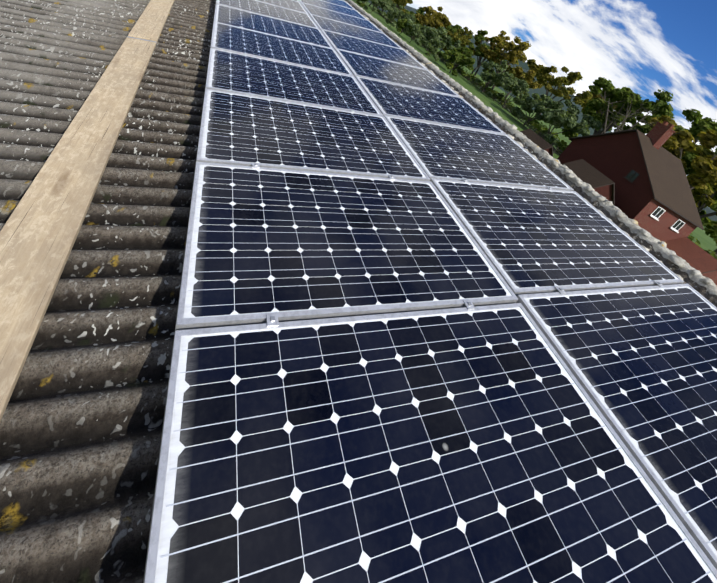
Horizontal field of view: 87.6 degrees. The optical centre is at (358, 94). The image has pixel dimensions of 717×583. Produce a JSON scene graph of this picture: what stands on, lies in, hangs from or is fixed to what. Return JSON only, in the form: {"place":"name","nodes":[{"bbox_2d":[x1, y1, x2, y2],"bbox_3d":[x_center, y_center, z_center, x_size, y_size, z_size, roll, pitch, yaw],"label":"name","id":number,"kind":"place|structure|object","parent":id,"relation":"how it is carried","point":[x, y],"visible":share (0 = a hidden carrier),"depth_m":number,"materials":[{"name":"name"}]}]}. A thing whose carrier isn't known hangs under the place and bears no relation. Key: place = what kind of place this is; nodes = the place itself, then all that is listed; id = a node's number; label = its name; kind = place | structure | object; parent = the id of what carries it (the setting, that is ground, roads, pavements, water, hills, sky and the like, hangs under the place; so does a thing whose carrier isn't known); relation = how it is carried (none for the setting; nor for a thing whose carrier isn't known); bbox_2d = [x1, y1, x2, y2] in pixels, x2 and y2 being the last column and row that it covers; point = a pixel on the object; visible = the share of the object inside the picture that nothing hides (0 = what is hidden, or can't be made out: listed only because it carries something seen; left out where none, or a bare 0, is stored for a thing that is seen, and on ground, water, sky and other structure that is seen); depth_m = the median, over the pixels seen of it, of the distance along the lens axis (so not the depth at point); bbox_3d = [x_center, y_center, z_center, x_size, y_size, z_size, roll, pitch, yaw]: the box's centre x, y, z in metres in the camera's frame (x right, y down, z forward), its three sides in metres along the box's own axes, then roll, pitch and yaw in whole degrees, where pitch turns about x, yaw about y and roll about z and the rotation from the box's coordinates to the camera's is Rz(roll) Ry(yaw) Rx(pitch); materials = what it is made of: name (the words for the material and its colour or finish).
{"place":"outdoors","nodes":[
{"label":"outdoors","id":0,"kind":"place"},
{"bbox_2d":[0,0,215,582],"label":"corrugated roof","id":1,"kind":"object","parent":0,"point":[81,424],"visible":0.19,"depth_m":1.49,"materials":[{"name":"grey concrete"}]},
{"bbox_2d":[344,0,716,306],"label":"roof edge","id":2,"kind":"object","parent":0,"point":[687,273],"visible":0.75,"depth_m":3.82,"materials":[{"name":"grey concrete"}]},
{"bbox_2d":[352,0,716,255],"bbox_3d":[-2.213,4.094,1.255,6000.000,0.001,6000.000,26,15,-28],"label":"field ground","id":3,"kind":"structure","parent":0,"point":[704,239],"depth_m":105.56,"materials":[{"name":"green plant"}]},
{"bbox_2d":[356,0,372,6],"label":"tree","id":4,"kind":"object","parent":3,"relation":"on","point":[362,4],"visible":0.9,"depth_m":153.71,"materials":[{"name":"green plant"}]},
{"bbox_2d":[364,0,388,12],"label":"tree","id":5,"kind":"object","parent":3,"relation":"on","point":[376,4],"visible":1,"depth_m":141.94,"materials":[{"name":"green plant"}]},
{"bbox_2d":[378,0,396,19],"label":"tree","id":6,"kind":"object","parent":3,"relation":"on","point":[391,4],"visible":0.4,"depth_m":186.40,"materials":[{"name":"green plant"}]},
{"bbox_2d":[385,5,409,32],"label":"tree","id":7,"kind":"object","parent":3,"relation":"on","point":[392,13],"visible":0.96,"depth_m":133.38,"materials":[{"name":"green plant"}]},
{"bbox_2d":[394,0,412,18],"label":"tree","id":8,"kind":"object","parent":3,"relation":"on","point":[403,3],"visible":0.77,"depth_m":188.48,"materials":[{"name":"green plant"}]},
{"bbox_2d":[396,19,412,34],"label":"tree","id":9,"kind":"object","parent":3,"relation":"on","point":[401,24],"visible":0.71,"depth_m":122.20,"materials":[{"name":"green plant"}]},
{"bbox_2d":[396,14,415,29],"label":"tree","id":10,"kind":"object","parent":3,"relation":"on","point":[412,17],"visible":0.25,"depth_m":162.39,"materials":[{"name":"green plant"}]},
{"bbox_2d":[403,18,425,45],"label":"tree","id":11,"kind":"object","parent":3,"relation":"on","point":[417,30],"visible":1,"depth_m":113.05,"materials":[{"name":"green plant"}]},
{"bbox_2d":[405,7,425,24],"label":"tree","id":12,"kind":"object","parent":3,"relation":"on","point":[420,11],"visible":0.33,"depth_m":178.42,"materials":[{"name":"green plant"}]},
{"bbox_2d":[415,6,451,32],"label":"tree","id":13,"kind":"object","parent":3,"relation":"on","point":[438,20],"visible":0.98,"depth_m":161.36,"materials":[{"name":"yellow plant"}]},
{"bbox_2d":[425,39,445,61],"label":"tree","id":14,"kind":"object","parent":3,"relation":"on","point":[432,45],"visible":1,"depth_m":107.14,"materials":[{"name":"green plant"}]},
{"bbox_2d":[420,26,451,50],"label":"tree","id":15,"kind":"object","parent":3,"relation":"on","point":[438,33],"visible":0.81,"depth_m":136.04,"materials":[{"name":"green plant"}]},
{"bbox_2d":[439,25,464,51],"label":"tree","id":16,"kind":"object","parent":3,"relation":"on","point":[453,29],"visible":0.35,"depth_m":152.31,"materials":[{"name":"green plant"}]},
{"bbox_2d":[442,27,472,50],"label":"tree","id":17,"kind":"object","parent":3,"relation":"on","point":[463,37],"visible":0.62,"depth_m":142.23,"materials":[{"name":"green plant"}]},
{"bbox_2d":[442,47,474,76],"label":"tree","id":18,"kind":"object","parent":3,"relation":"on","point":[456,55],"visible":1,"depth_m":93.06,"materials":[{"name":"green plant"}]},
{"bbox_2d":[446,40,472,69],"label":"tree","id":19,"kind":"object","parent":3,"relation":"on","point":[457,43],"visible":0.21,"depth_m":121.92,"materials":[{"name":"green plant"}]},
{"bbox_2d":[370,6,561,155],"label":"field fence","id":20,"kind":"object","parent":3,"relation":"on","point":[500,101],"depth_m":95.27,"materials":[{"name":"brown"}]},
{"bbox_2d":[469,30,505,76],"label":"tree","id":21,"kind":"object","parent":3,"relation":"on","point":[480,37],"visible":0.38,"depth_m":124.86,"materials":[{"name":"green plant"}]},
{"bbox_2d":[470,30,509,78],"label":"tree","id":22,"kind":"object","parent":3,"relation":"on","point":[502,36],"visible":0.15,"depth_m":128.34,"materials":[{"name":"green plant"}]},
{"bbox_2d":[475,60,513,98],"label":"tree","id":23,"kind":"object","parent":3,"relation":"on","point":[490,77],"visible":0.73,"depth_m":103.89,"materials":[{"name":"green plant"}]},
{"bbox_2d":[485,71,532,111],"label":"tree","id":24,"kind":"object","parent":3,"relation":"on","point":[518,87],"visible":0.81,"depth_m":93.91,"materials":[{"name":"green plant"}]},
{"bbox_2d":[479,36,542,89],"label":"tree","id":25,"kind":"object","parent":3,"relation":"on","point":[509,56],"visible":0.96,"depth_m":113.01,"materials":[{"name":"green plant"}]},
{"bbox_2d":[504,56,546,97],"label":"tree","id":26,"kind":"object","parent":3,"relation":"on","point":[533,65],"visible":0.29,"depth_m":132.54,"materials":[{"name":"green plant"}]},
{"bbox_2d":[511,92,561,137],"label":"tree","id":27,"kind":"object","parent":3,"relation":"on","point":[526,103],"visible":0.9,"depth_m":79.36,"materials":[{"name":"green plant"}]},
{"bbox_2d":[377,9,716,258],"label":"hedge row","id":28,"kind":"object","parent":3,"relation":"on","point":[562,145],"visible":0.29,"depth_m":99.45,"materials":[{"name":"green plant"}]},
{"bbox_2d":[534,66,592,118],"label":"tree","id":29,"kind":"object","parent":3,"relation":"on","point":[583,97],"visible":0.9,"depth_m":96.56,"materials":[{"name":"green plant"}]},
{"bbox_2d":[535,100,601,145],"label":"tree","id":30,"kind":"object","parent":3,"relation":"on","point":[558,118],"visible":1,"depth_m":66.98,"materials":[{"name":"green plant"}]},
{"bbox_2d":[571,91,616,141],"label":"tree","id":31,"kind":"object","parent":3,"relation":"on","point":[593,97],"visible":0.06,"depth_m":101.27,"materials":[{"name":"green plant"}]},
{"bbox_2d":[562,77,649,137],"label":"tree","id":32,"kind":"object","parent":3,"relation":"on","point":[625,94],"visible":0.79,"depth_m":67.89,"materials":[{"name":"green plant"}]},
{"bbox_2d":[577,86,642,131],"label":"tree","id":33,"kind":"object","parent":3,"relation":"on","point":[588,111],"visible":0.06,"depth_m":80.46,"materials":[{"name":"green plant"}]},
{"bbox_2d":[520,121,716,284],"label":"farmhouse","id":34,"kind":"object","parent":3,"relation":"on","point":[638,176],"visible":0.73,"depth_m":24.33,"materials":[{"name":"brick"}]},
{"bbox_2d":[599,97,678,134],"bbox_3d":[29.308,5.418,43.661,7.771,12.380,8.460,38,14,21],"label":"bare ash tree","id":35,"kind":"object","parent":3,"relation":"on","point":[623,122],"visible":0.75,"depth_m":42.90,"materials":[{"name":"brown plant"}]},
{"bbox_2d":[631,89,716,197],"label":"tree","id":36,"kind":"object","parent":3,"relation":"on","point":[699,123],"visible":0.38,"depth_m":57.91,"materials":[{"name":"green plant"}]},
{"bbox_2d":[681,128,716,203],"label":"tree","id":37,"kind":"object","parent":3,"relation":"on","point":[688,157],"depth_m":53.54,"materials":[{"name":"green plant"}]},
{"bbox_2d":[686,143,716,245],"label":"tree","id":38,"kind":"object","parent":3,"relation":"on","point":[703,197],"depth_m":46.93,"materials":[{"name":"green plant"}]},
{"bbox_2d":[699,190,716,225],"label":"tree","id":39,"kind":"object","parent":3,"relation":"on","point":[705,220],"visible":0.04,"depth_m":78.32,"materials":[{"name":"green plant"}]},
{"bbox_2d":[704,148,716,255],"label":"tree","id":40,"kind":"object","parent":3,"relation":"on","point":[711,229],"visible":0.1,"depth_m":50.68,"materials":[{"name":"green plant"}]},
{"bbox_2d":[368,0,716,220],"bbox_3d":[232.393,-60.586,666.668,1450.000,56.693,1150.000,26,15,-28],"label":"hill","id":41,"kind":"structure","parent":0,"point":[531,91],"depth_m":460.99,"materials":[{"name":"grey plant"}]},
{"bbox_2d":[407,0,716,206],"label":"sky","id":42,"kind":"structure","parent":0,"point":[645,47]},
{"bbox_2d":[648,115,716,206],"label":"tree","id":43,"kind":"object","parent":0,"point":[679,145],"depth_m":40.49,"materials":[{"name":"green plant"}]},
{"bbox_3d":[-1.988,-1.180,11.221,16.573,4.306,26.600,26,15,-28],"label":"barn","id":44,"kind":"object","parent":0,"visible":0},
{"bbox_2d":[0,0,173,421],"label":"wooden plank","id":45,"kind":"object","parent":44,"relation":"on","point":[39,231],"visible":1,"depth_m":1.73,"materials":[{"name":"brown wood"}]},
{"bbox_2d":[143,0,716,582],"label":"solar panel array","id":46,"kind":"object","parent":44,"relation":"on","point":[431,328],"visible":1,"depth_m":1.56,"materials":[{"name":"glass"}]}
]}

